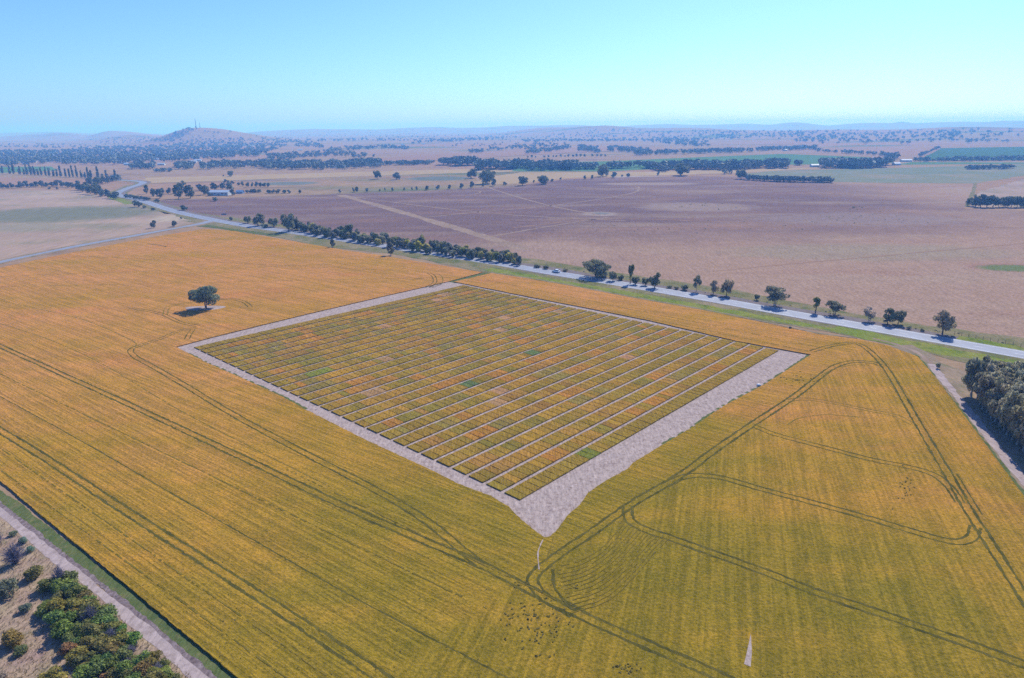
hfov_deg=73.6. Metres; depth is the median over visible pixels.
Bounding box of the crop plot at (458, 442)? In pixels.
[449,439,466,446]
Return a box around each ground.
[0,121,1023,645]
[0,517,186,677]
[940,363,1023,461]
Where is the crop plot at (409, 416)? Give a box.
[401,413,416,419]
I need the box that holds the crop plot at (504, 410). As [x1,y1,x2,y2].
[496,407,511,413]
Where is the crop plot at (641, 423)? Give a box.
[633,419,650,426]
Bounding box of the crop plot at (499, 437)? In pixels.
[490,433,507,441]
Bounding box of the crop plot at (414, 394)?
[408,392,421,397]
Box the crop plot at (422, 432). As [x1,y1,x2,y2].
[414,429,430,436]
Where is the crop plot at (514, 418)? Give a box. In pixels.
[505,415,521,421]
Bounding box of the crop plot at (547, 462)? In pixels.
[533,456,552,465]
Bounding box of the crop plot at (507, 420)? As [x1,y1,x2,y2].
[498,417,515,424]
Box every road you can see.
[0,221,212,262]
[116,180,1023,358]
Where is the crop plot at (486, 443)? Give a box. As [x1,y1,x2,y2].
[478,439,495,447]
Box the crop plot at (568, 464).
[558,460,577,469]
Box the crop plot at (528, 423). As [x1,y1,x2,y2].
[520,420,536,427]
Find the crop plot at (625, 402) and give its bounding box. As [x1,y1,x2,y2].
[617,400,633,405]
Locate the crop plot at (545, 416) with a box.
[537,413,552,419]
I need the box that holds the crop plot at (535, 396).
[528,394,542,399]
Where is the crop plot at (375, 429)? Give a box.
[367,425,383,432]
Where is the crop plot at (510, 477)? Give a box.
[500,473,520,482]
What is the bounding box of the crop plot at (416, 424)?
[408,421,423,427]
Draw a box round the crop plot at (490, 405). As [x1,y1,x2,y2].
[482,402,497,408]
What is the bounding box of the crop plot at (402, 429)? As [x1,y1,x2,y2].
[394,426,409,433]
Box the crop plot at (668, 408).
[659,405,676,411]
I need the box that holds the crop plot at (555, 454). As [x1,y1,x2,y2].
[546,450,564,458]
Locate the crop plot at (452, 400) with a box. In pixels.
[444,397,458,402]
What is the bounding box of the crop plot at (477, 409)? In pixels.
[471,407,485,412]
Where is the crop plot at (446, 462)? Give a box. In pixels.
[436,457,455,466]
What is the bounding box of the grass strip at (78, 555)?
[0,490,235,677]
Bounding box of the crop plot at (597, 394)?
[586,390,601,396]
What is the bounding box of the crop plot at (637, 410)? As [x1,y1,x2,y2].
[629,407,645,413]
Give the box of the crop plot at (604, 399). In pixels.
[597,397,612,402]
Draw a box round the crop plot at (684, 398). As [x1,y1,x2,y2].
[676,396,692,401]
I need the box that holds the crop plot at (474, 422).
[466,419,482,426]
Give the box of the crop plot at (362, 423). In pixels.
[354,420,370,426]
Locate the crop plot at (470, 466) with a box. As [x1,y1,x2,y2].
[459,461,478,470]
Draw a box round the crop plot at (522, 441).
[511,437,530,444]
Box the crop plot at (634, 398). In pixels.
[625,395,641,401]
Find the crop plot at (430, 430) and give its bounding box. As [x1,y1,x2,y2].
[421,427,437,433]
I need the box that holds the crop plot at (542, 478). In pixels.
[532,474,552,483]
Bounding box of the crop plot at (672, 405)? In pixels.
[664,403,680,408]
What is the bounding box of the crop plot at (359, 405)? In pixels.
[351,402,366,408]
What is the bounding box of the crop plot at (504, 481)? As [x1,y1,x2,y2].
[494,476,514,486]
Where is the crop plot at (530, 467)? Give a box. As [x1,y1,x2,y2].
[521,463,540,472]
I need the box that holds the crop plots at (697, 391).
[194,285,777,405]
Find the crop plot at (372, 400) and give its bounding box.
[365,398,379,403]
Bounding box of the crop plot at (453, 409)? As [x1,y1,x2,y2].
[445,406,460,412]
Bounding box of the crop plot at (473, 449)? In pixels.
[465,445,482,453]
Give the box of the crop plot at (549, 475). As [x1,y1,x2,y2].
[539,470,558,480]
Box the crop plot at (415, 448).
[407,444,424,452]
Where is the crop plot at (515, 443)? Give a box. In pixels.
[505,440,523,447]
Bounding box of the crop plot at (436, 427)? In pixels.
[427,424,443,431]
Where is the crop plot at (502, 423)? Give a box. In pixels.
[493,420,509,426]
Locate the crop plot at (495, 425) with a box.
[487,422,503,429]
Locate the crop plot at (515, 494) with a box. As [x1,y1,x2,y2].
[504,488,526,499]
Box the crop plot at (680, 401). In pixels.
[672,398,688,404]
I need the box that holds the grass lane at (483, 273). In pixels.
[450,272,488,282]
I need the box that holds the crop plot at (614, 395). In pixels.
[605,393,621,398]
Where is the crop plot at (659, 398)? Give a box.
[651,396,666,401]
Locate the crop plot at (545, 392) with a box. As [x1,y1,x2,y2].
[537,390,552,395]
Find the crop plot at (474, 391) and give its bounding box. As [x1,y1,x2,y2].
[465,389,480,394]
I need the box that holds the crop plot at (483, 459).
[474,455,492,464]
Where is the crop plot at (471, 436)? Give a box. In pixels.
[462,433,479,440]
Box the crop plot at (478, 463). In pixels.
[467,458,485,467]
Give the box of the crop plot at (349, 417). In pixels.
[343,414,357,421]
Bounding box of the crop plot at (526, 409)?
[521,407,537,414]
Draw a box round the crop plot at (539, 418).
[530,415,547,421]
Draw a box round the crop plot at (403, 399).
[396,396,409,402]
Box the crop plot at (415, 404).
[407,401,422,406]
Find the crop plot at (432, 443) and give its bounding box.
[421,438,438,446]
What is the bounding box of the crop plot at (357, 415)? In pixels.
[350,412,365,418]
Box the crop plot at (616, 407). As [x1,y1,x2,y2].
[608,404,624,410]
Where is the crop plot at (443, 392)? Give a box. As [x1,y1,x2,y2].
[437,390,451,395]
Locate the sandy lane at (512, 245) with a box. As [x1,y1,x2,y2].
[337,195,529,249]
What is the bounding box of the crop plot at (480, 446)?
[471,442,488,450]
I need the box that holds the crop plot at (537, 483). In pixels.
[526,477,546,487]
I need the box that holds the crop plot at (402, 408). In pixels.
[395,405,409,411]
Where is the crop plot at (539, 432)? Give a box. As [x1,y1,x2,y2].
[530,428,547,436]
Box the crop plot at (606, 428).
[595,424,613,431]
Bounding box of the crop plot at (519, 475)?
[508,469,527,479]
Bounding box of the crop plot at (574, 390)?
[567,388,581,393]
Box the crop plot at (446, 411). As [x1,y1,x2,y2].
[439,408,454,415]
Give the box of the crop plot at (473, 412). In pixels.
[464,409,480,415]
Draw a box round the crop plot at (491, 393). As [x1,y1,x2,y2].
[485,391,499,396]
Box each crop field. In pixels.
[512,154,891,170]
[925,147,1023,159]
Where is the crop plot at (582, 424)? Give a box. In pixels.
[573,421,590,428]
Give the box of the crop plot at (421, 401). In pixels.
[413,399,428,404]
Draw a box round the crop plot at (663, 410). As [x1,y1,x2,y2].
[655,407,672,414]
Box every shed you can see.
[209,190,230,195]
[236,190,243,193]
[809,164,819,166]
[900,159,911,161]
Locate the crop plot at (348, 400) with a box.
[341,397,355,403]
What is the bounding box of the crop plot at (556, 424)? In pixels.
[547,421,563,427]
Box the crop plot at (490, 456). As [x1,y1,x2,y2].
[480,452,499,460]
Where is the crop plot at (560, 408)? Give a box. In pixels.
[552,406,567,411]
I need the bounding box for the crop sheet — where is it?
[901,162,1023,164]
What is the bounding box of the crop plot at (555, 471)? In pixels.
[545,467,565,476]
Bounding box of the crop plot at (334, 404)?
[327,401,341,407]
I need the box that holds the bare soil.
[178,282,805,536]
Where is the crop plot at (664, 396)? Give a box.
[654,394,670,399]
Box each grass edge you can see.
[189,353,307,408]
[662,355,808,444]
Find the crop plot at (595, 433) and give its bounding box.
[586,430,602,437]
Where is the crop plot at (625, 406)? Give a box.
[613,402,628,408]
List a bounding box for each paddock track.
[344,195,624,220]
[431,185,639,216]
[483,186,599,214]
[488,217,607,236]
[512,219,1023,227]
[717,243,1023,270]
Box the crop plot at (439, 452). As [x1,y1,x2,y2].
[429,448,446,456]
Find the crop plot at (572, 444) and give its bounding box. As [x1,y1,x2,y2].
[563,441,581,448]
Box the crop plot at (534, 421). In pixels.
[526,418,542,424]
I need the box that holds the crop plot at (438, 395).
[431,392,445,397]
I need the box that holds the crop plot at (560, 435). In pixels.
[552,431,569,439]
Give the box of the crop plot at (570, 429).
[563,426,580,433]
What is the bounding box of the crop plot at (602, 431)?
[590,427,607,434]
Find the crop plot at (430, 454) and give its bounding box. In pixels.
[421,450,439,459]
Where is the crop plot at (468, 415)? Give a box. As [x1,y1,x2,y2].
[458,411,474,418]
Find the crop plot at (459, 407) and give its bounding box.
[452,404,466,410]
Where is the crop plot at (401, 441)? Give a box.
[393,437,410,445]
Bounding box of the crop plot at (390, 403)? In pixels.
[383,400,397,406]
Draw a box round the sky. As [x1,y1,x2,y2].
[0,0,1023,133]
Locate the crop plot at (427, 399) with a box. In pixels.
[419,396,434,402]
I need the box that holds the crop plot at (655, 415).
[646,412,663,418]
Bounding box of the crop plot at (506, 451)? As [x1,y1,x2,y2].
[493,446,511,454]
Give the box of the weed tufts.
[546,200,1007,343]
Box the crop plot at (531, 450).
[523,446,540,454]
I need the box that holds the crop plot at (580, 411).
[572,408,589,414]
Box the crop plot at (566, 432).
[557,429,574,436]
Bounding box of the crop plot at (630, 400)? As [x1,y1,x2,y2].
[621,398,637,403]
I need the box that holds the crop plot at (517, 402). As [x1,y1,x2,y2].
[511,400,527,406]
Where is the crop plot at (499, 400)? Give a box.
[493,398,507,403]
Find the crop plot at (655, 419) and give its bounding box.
[642,414,659,421]
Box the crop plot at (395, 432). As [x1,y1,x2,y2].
[387,429,403,436]
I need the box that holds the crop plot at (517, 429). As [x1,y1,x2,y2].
[508,425,525,432]
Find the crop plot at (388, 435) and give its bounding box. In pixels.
[380,431,396,439]
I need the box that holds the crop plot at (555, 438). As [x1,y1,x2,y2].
[546,434,564,442]
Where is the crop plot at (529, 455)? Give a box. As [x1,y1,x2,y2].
[516,449,534,458]
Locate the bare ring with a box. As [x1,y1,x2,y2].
[186,306,224,309]
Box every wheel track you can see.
[0,323,326,484]
[0,344,735,677]
[0,396,508,677]
[0,426,394,677]
[0,447,327,675]
[1,374,486,608]
[1,470,287,677]
[3,301,136,346]
[11,276,480,286]
[127,327,484,566]
[129,307,195,326]
[217,298,251,306]
[286,469,555,599]
[509,284,816,346]
[526,360,881,617]
[537,540,542,568]
[551,569,584,610]
[558,524,627,570]
[559,300,805,350]
[560,526,631,573]
[561,524,623,565]
[561,527,634,577]
[561,528,638,581]
[563,530,642,585]
[565,531,646,589]
[566,533,648,593]
[568,534,652,596]
[570,537,659,604]
[571,538,663,608]
[572,539,667,612]
[573,535,656,599]
[622,506,1023,668]
[662,473,981,544]
[752,425,964,502]
[785,398,914,423]
[787,414,856,424]
[810,342,1023,606]
[956,474,982,514]
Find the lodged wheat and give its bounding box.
[3,374,913,676]
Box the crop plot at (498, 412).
[490,409,505,416]
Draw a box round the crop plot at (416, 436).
[407,432,424,439]
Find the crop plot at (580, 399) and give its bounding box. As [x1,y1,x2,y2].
[572,397,587,402]
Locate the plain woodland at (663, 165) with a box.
[276,136,1023,182]
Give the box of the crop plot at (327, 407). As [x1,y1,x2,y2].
[320,404,335,410]
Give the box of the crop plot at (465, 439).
[456,436,473,443]
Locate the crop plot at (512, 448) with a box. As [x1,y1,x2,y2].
[499,443,517,451]
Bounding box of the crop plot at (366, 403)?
[359,400,372,406]
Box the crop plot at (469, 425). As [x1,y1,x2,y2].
[460,422,477,429]
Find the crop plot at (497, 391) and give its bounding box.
[490,389,504,394]
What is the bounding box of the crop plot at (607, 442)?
[597,439,616,446]
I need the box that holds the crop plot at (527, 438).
[518,434,535,441]
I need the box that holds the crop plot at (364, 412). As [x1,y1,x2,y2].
[356,409,371,416]
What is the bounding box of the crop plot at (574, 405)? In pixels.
[563,401,577,407]
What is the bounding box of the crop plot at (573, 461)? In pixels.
[563,457,583,465]
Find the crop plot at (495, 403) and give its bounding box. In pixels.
[488,400,502,405]
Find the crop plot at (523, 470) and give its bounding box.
[514,466,533,475]
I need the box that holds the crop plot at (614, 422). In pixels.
[605,419,622,425]
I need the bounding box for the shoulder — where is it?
[115,179,957,338]
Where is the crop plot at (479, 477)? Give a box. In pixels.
[469,472,489,482]
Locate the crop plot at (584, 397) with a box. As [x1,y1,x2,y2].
[576,394,592,400]
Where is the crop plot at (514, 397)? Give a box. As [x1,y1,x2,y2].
[503,393,518,399]
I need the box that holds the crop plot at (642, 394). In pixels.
[635,391,650,396]
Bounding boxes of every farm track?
[0,507,208,677]
[872,338,932,363]
[928,364,1023,485]
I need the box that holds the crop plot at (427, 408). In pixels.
[420,406,435,411]
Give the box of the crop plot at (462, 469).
[452,465,471,474]
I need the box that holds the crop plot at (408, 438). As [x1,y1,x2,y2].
[400,435,416,442]
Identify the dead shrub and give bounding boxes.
[0,540,28,563]
[51,565,67,578]
[76,604,97,621]
[100,627,116,637]
[127,644,137,653]
[153,661,162,668]
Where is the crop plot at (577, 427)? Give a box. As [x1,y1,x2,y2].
[568,424,585,430]
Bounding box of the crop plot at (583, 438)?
[574,435,592,442]
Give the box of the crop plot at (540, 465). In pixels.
[527,460,546,468]
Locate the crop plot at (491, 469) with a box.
[483,465,502,474]
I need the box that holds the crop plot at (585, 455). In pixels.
[575,451,594,458]
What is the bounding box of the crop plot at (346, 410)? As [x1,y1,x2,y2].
[338,407,353,413]
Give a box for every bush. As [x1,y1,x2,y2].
[0,576,18,597]
[0,628,23,648]
[0,670,9,677]
[8,530,17,535]
[12,644,28,655]
[17,536,27,543]
[17,602,31,612]
[23,565,43,580]
[25,545,35,552]
[33,599,49,617]
[35,577,59,592]
[36,665,68,677]
[42,608,64,624]
[45,597,67,612]
[48,577,73,593]
[48,618,73,638]
[49,578,59,589]
[50,590,63,598]
[57,641,77,655]
[60,570,78,581]
[60,582,79,596]
[61,630,75,642]
[64,607,78,613]
[64,610,78,622]
[64,645,88,665]
[65,584,87,599]
[65,598,86,609]
[70,623,82,634]
[70,662,93,677]
[71,635,82,644]
[71,654,83,667]
[76,589,92,598]
[76,601,98,619]
[78,636,95,650]
[80,622,100,635]
[81,618,92,624]
[82,595,96,603]
[82,650,98,662]
[85,598,100,605]
[86,629,106,638]
[87,659,107,677]
[90,654,108,667]
[91,613,113,623]
[92,637,115,653]
[94,603,112,612]
[94,632,112,647]
[95,605,118,619]
[99,672,107,677]
[100,641,123,655]
[100,651,112,660]
[102,620,122,632]
[104,617,118,623]
[105,667,126,677]
[106,654,124,670]
[111,628,128,642]
[114,648,133,660]
[114,659,133,673]
[116,623,126,633]
[118,669,134,677]
[119,644,129,649]
[125,631,142,646]
[126,671,142,677]
[130,649,156,663]
[130,658,140,670]
[132,660,151,675]
[140,650,162,665]
[143,670,167,677]
[146,666,162,674]
[157,657,170,666]
[160,665,170,672]
[161,670,174,677]
[171,673,181,677]
[631,277,639,284]
[681,284,688,290]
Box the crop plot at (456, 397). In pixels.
[450,395,464,400]
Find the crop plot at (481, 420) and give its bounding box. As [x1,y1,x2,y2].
[473,417,488,423]
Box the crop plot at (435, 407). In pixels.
[426,404,441,409]
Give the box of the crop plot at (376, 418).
[369,415,384,421]
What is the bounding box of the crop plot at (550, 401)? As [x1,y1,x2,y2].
[541,398,557,404]
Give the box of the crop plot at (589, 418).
[583,416,600,423]
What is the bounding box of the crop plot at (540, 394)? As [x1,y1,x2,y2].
[532,392,548,397]
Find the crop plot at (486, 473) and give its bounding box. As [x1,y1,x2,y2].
[477,469,496,478]
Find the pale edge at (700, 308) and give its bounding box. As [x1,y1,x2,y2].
[491,272,856,337]
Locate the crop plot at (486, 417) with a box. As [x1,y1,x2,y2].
[478,414,494,421]
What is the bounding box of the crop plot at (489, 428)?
[480,425,497,432]
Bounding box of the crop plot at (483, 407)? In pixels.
[476,404,491,410]
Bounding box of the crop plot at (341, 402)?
[334,399,348,405]
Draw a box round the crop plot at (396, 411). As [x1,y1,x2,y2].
[389,408,403,414]
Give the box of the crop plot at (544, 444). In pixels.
[535,440,552,448]
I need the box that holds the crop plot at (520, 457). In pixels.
[509,452,528,461]
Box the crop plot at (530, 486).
[519,481,539,491]
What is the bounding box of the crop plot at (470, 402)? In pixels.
[462,399,477,405]
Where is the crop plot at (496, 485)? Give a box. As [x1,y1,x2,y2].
[486,480,506,490]
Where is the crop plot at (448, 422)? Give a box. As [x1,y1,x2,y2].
[440,418,456,425]
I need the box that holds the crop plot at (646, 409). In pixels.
[634,405,650,411]
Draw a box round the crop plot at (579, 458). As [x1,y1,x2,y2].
[569,454,589,462]
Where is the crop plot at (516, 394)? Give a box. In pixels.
[509,391,523,396]
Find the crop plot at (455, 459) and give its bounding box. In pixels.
[444,454,462,463]
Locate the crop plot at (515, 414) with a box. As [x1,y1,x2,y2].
[510,412,526,418]
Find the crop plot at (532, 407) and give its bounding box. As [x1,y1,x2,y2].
[527,405,542,411]
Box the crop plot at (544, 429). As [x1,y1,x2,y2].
[535,426,552,433]
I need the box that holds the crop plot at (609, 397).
[601,395,616,400]
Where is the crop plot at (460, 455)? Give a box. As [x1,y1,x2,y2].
[451,451,469,459]
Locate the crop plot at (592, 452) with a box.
[580,448,600,456]
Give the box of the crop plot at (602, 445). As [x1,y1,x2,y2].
[592,441,610,449]
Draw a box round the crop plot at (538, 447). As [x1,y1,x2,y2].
[529,443,546,451]
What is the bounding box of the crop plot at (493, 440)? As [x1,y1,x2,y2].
[484,436,501,444]
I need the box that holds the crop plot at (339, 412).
[331,409,346,415]
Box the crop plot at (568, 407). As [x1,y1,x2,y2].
[556,403,573,409]
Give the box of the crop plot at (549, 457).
[540,453,558,462]
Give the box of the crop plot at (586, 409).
[578,406,593,412]
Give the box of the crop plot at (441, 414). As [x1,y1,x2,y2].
[433,411,448,417]
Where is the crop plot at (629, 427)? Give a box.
[623,425,640,431]
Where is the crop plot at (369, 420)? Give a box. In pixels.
[362,417,376,424]
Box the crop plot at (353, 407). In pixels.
[345,405,359,410]
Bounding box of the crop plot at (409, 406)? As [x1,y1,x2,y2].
[401,403,416,409]
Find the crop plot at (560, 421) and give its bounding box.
[552,418,568,425]
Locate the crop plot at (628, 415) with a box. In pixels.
[620,411,636,418]
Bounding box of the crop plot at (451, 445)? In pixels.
[442,441,460,449]
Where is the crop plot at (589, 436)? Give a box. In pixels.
[580,432,597,440]
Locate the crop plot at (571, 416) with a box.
[562,413,579,419]
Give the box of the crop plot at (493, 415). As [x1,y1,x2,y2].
[485,412,500,418]
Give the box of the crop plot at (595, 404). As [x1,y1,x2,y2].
[587,401,603,407]
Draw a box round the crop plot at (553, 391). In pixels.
[542,387,557,393]
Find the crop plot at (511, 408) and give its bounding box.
[501,405,516,411]
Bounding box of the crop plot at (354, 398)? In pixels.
[347,395,361,401]
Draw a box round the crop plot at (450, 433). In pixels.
[441,430,458,437]
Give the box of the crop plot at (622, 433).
[612,430,631,437]
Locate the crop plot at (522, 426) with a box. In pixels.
[514,423,531,429]
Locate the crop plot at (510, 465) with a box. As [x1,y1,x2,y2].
[497,459,515,468]
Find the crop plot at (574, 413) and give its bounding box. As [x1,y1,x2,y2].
[568,411,584,417]
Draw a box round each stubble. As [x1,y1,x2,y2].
[0,166,57,172]
[0,177,123,187]
[144,169,512,182]
[381,147,629,160]
[475,167,828,184]
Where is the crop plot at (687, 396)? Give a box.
[679,394,695,399]
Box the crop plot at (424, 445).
[414,441,431,449]
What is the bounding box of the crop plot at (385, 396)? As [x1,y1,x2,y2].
[377,394,392,399]
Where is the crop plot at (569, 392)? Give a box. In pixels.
[562,390,576,395]
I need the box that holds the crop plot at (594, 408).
[583,404,598,410]
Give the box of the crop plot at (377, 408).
[370,405,384,411]
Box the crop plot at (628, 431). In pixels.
[618,427,636,434]
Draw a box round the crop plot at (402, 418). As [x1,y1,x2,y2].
[394,415,409,422]
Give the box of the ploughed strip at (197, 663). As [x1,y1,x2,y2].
[0,501,216,677]
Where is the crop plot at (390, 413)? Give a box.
[382,410,397,416]
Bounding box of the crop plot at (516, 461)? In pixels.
[503,456,522,464]
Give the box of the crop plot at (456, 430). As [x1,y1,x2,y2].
[448,427,464,434]
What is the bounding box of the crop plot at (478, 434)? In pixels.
[468,430,485,437]
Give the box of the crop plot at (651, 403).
[642,400,658,406]
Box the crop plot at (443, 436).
[435,432,451,440]
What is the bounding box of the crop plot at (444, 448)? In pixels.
[435,444,453,452]
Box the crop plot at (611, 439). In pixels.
[602,436,621,443]
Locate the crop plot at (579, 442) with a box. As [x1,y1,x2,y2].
[569,438,587,446]
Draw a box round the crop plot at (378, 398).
[371,396,385,401]
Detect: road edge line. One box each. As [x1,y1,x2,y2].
[154,206,1016,356]
[167,207,1022,351]
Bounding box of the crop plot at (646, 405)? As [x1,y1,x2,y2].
[637,402,654,408]
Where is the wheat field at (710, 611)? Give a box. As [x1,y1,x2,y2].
[0,229,1023,677]
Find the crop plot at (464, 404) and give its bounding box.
[457,402,471,407]
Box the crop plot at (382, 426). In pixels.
[374,423,390,429]
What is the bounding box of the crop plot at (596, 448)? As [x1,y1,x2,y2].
[586,444,605,452]
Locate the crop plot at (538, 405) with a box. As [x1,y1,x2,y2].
[532,403,547,409]
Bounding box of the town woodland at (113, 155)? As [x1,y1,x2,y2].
[0,126,383,171]
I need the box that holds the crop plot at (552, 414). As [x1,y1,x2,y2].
[541,410,558,417]
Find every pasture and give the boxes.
[0,190,192,259]
[747,164,1023,182]
[969,179,1023,208]
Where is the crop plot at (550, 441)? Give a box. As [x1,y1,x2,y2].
[540,437,558,445]
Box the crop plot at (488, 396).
[480,393,493,398]
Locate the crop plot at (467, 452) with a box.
[458,448,475,456]
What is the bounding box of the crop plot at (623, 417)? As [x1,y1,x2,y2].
[615,414,632,420]
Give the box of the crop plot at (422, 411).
[413,408,429,414]
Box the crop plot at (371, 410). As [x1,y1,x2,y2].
[363,407,378,413]
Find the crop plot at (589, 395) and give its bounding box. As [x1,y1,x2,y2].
[581,392,596,398]
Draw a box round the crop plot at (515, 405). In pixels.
[507,403,522,408]
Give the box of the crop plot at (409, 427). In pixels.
[400,423,416,430]
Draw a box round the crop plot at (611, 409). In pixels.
[603,406,619,412]
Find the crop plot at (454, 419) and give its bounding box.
[446,416,462,423]
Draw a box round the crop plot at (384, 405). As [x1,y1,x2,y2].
[376,403,391,408]
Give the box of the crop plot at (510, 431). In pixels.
[502,428,519,435]
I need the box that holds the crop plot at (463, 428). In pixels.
[455,424,470,431]
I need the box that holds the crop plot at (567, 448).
[557,444,576,452]
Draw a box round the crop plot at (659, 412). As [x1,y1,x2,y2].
[651,409,667,416]
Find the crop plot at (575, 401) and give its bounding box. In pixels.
[567,399,582,404]
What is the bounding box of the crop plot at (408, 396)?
[402,394,415,399]
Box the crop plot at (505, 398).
[498,396,513,401]
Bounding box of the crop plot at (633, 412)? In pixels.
[624,409,641,416]
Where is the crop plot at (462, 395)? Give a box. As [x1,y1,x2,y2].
[455,393,470,398]
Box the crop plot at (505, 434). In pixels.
[496,431,513,438]
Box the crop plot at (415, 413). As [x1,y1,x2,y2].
[407,411,422,417]
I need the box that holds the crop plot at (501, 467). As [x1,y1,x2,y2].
[490,462,509,471]
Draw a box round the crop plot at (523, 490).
[512,485,532,495]
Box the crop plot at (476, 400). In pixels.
[468,397,483,403]
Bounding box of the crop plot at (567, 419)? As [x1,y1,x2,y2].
[557,416,574,422]
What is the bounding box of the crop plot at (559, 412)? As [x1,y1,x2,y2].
[547,408,563,414]
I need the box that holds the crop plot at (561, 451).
[551,447,570,455]
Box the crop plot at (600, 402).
[592,399,608,405]
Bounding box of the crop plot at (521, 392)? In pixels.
[514,389,528,394]
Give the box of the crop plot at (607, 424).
[601,421,618,428]
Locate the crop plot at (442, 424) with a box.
[434,421,449,428]
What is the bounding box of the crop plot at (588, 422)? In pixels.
[578,419,595,425]
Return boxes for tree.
[11,162,14,173]
[18,181,24,187]
[28,163,32,174]
[37,180,43,186]
[77,183,85,190]
[84,184,91,193]
[85,177,91,182]
[91,186,98,194]
[92,176,100,184]
[97,189,104,195]
[110,191,118,198]
[114,174,121,179]
[132,200,142,206]
[143,185,148,193]
[150,188,155,195]
[150,220,155,227]
[155,188,162,196]
[172,184,181,198]
[177,180,185,192]
[179,205,187,209]
[183,185,194,197]
[188,285,219,307]
[199,185,208,194]
[210,182,218,189]
[218,182,225,188]
[225,182,233,189]
[243,216,251,222]
[252,213,264,225]
[268,217,278,226]
[280,213,294,231]
[293,216,297,229]
[299,223,305,230]
[308,227,314,233]
[316,227,323,233]
[323,226,329,237]
[333,228,339,236]
[339,229,347,237]
[342,231,349,238]
[344,223,353,230]
[350,232,356,240]
[373,170,381,177]
[374,238,380,244]
[379,235,385,243]
[386,236,394,245]
[386,242,394,254]
[392,172,400,179]
[399,241,405,247]
[406,241,413,250]
[414,240,421,251]
[420,233,425,243]
[432,241,436,250]
[435,244,439,252]
[440,240,446,253]
[442,247,449,255]
[449,250,456,256]
[458,247,465,255]
[467,168,476,177]
[469,248,476,258]
[478,169,495,183]
[478,251,482,258]
[487,250,494,260]
[492,252,499,261]
[497,254,502,261]
[506,252,513,261]
[516,256,521,264]
[518,176,527,185]
[537,175,548,183]
[582,259,611,276]
[597,164,608,175]
[609,271,617,280]
[628,264,634,283]
[642,277,648,284]
[649,272,660,287]
[674,163,690,175]
[693,274,701,291]
[710,280,719,293]
[720,279,734,295]
[735,169,747,177]
[764,285,790,305]
[813,297,820,311]
[824,300,846,314]
[863,306,877,320]
[883,308,896,323]
[894,310,906,323]
[933,310,956,333]
[963,356,988,397]
[965,197,973,205]
[970,194,980,206]
[970,365,983,401]
[972,371,999,409]
[973,368,993,404]
[977,194,988,206]
[977,374,1006,412]
[982,196,992,206]
[982,354,991,362]
[983,376,1005,417]
[984,360,998,369]
[985,363,999,372]
[988,383,1010,421]
[988,387,1012,426]
[989,195,998,206]
[995,196,1005,205]
[995,370,1017,381]
[995,390,1015,430]
[997,361,1013,367]
[998,364,1020,372]
[998,390,1019,434]
[1000,196,1009,206]
[1004,366,1019,374]
[1005,380,1013,387]
[1007,196,1017,206]
[1007,393,1023,439]
[1010,405,1023,444]
[1011,370,1023,378]
[1012,383,1023,392]
[1013,360,1023,368]
[1013,380,1023,385]
[1014,406,1023,450]
[1015,196,1022,206]
[1017,386,1023,393]
[1019,196,1023,206]
[1019,418,1023,437]
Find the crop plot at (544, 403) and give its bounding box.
[537,401,552,406]
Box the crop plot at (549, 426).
[541,423,558,430]
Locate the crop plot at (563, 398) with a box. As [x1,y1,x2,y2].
[553,394,567,400]
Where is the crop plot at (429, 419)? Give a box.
[420,416,436,422]
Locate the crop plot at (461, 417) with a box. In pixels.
[453,414,468,420]
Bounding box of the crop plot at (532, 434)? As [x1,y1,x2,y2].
[524,431,541,439]
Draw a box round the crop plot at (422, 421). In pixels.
[414,418,429,425]
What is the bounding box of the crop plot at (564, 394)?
[557,392,572,397]
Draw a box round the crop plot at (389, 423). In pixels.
[381,420,396,427]
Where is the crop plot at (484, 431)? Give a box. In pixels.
[475,428,491,435]
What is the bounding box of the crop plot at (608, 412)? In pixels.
[598,409,615,415]
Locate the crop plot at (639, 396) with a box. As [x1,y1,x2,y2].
[631,393,646,399]
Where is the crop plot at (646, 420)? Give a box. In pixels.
[637,417,654,423]
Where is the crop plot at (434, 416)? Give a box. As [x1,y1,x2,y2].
[426,413,442,420]
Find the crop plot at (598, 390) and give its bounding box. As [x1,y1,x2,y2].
[591,388,605,393]
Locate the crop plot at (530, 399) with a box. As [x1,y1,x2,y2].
[523,396,537,401]
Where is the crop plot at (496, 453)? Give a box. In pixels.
[487,449,505,457]
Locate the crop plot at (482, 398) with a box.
[474,395,488,400]
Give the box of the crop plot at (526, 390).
[519,387,533,392]
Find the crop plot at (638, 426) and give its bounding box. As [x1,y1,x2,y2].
[627,422,645,429]
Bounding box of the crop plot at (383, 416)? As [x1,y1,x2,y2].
[375,412,390,419]
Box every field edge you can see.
[179,185,520,199]
[964,183,976,206]
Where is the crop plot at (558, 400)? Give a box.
[547,396,562,402]
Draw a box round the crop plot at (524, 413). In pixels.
[516,410,531,416]
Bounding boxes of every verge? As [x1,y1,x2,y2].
[0,220,213,263]
[106,179,221,219]
[109,197,133,203]
[186,217,1023,362]
[198,225,280,236]
[484,268,1001,359]
[829,326,1020,362]
[891,344,1023,488]
[913,354,1023,494]
[957,336,1023,350]
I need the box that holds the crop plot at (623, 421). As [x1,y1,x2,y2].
[610,416,627,423]
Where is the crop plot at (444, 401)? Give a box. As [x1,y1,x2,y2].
[438,399,452,404]
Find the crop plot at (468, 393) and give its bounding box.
[460,391,475,395]
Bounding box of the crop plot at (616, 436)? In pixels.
[607,433,626,440]
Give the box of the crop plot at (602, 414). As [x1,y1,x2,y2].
[593,411,610,417]
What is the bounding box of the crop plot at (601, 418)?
[589,414,605,420]
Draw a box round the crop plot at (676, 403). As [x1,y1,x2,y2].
[667,400,684,406]
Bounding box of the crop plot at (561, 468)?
[551,463,571,472]

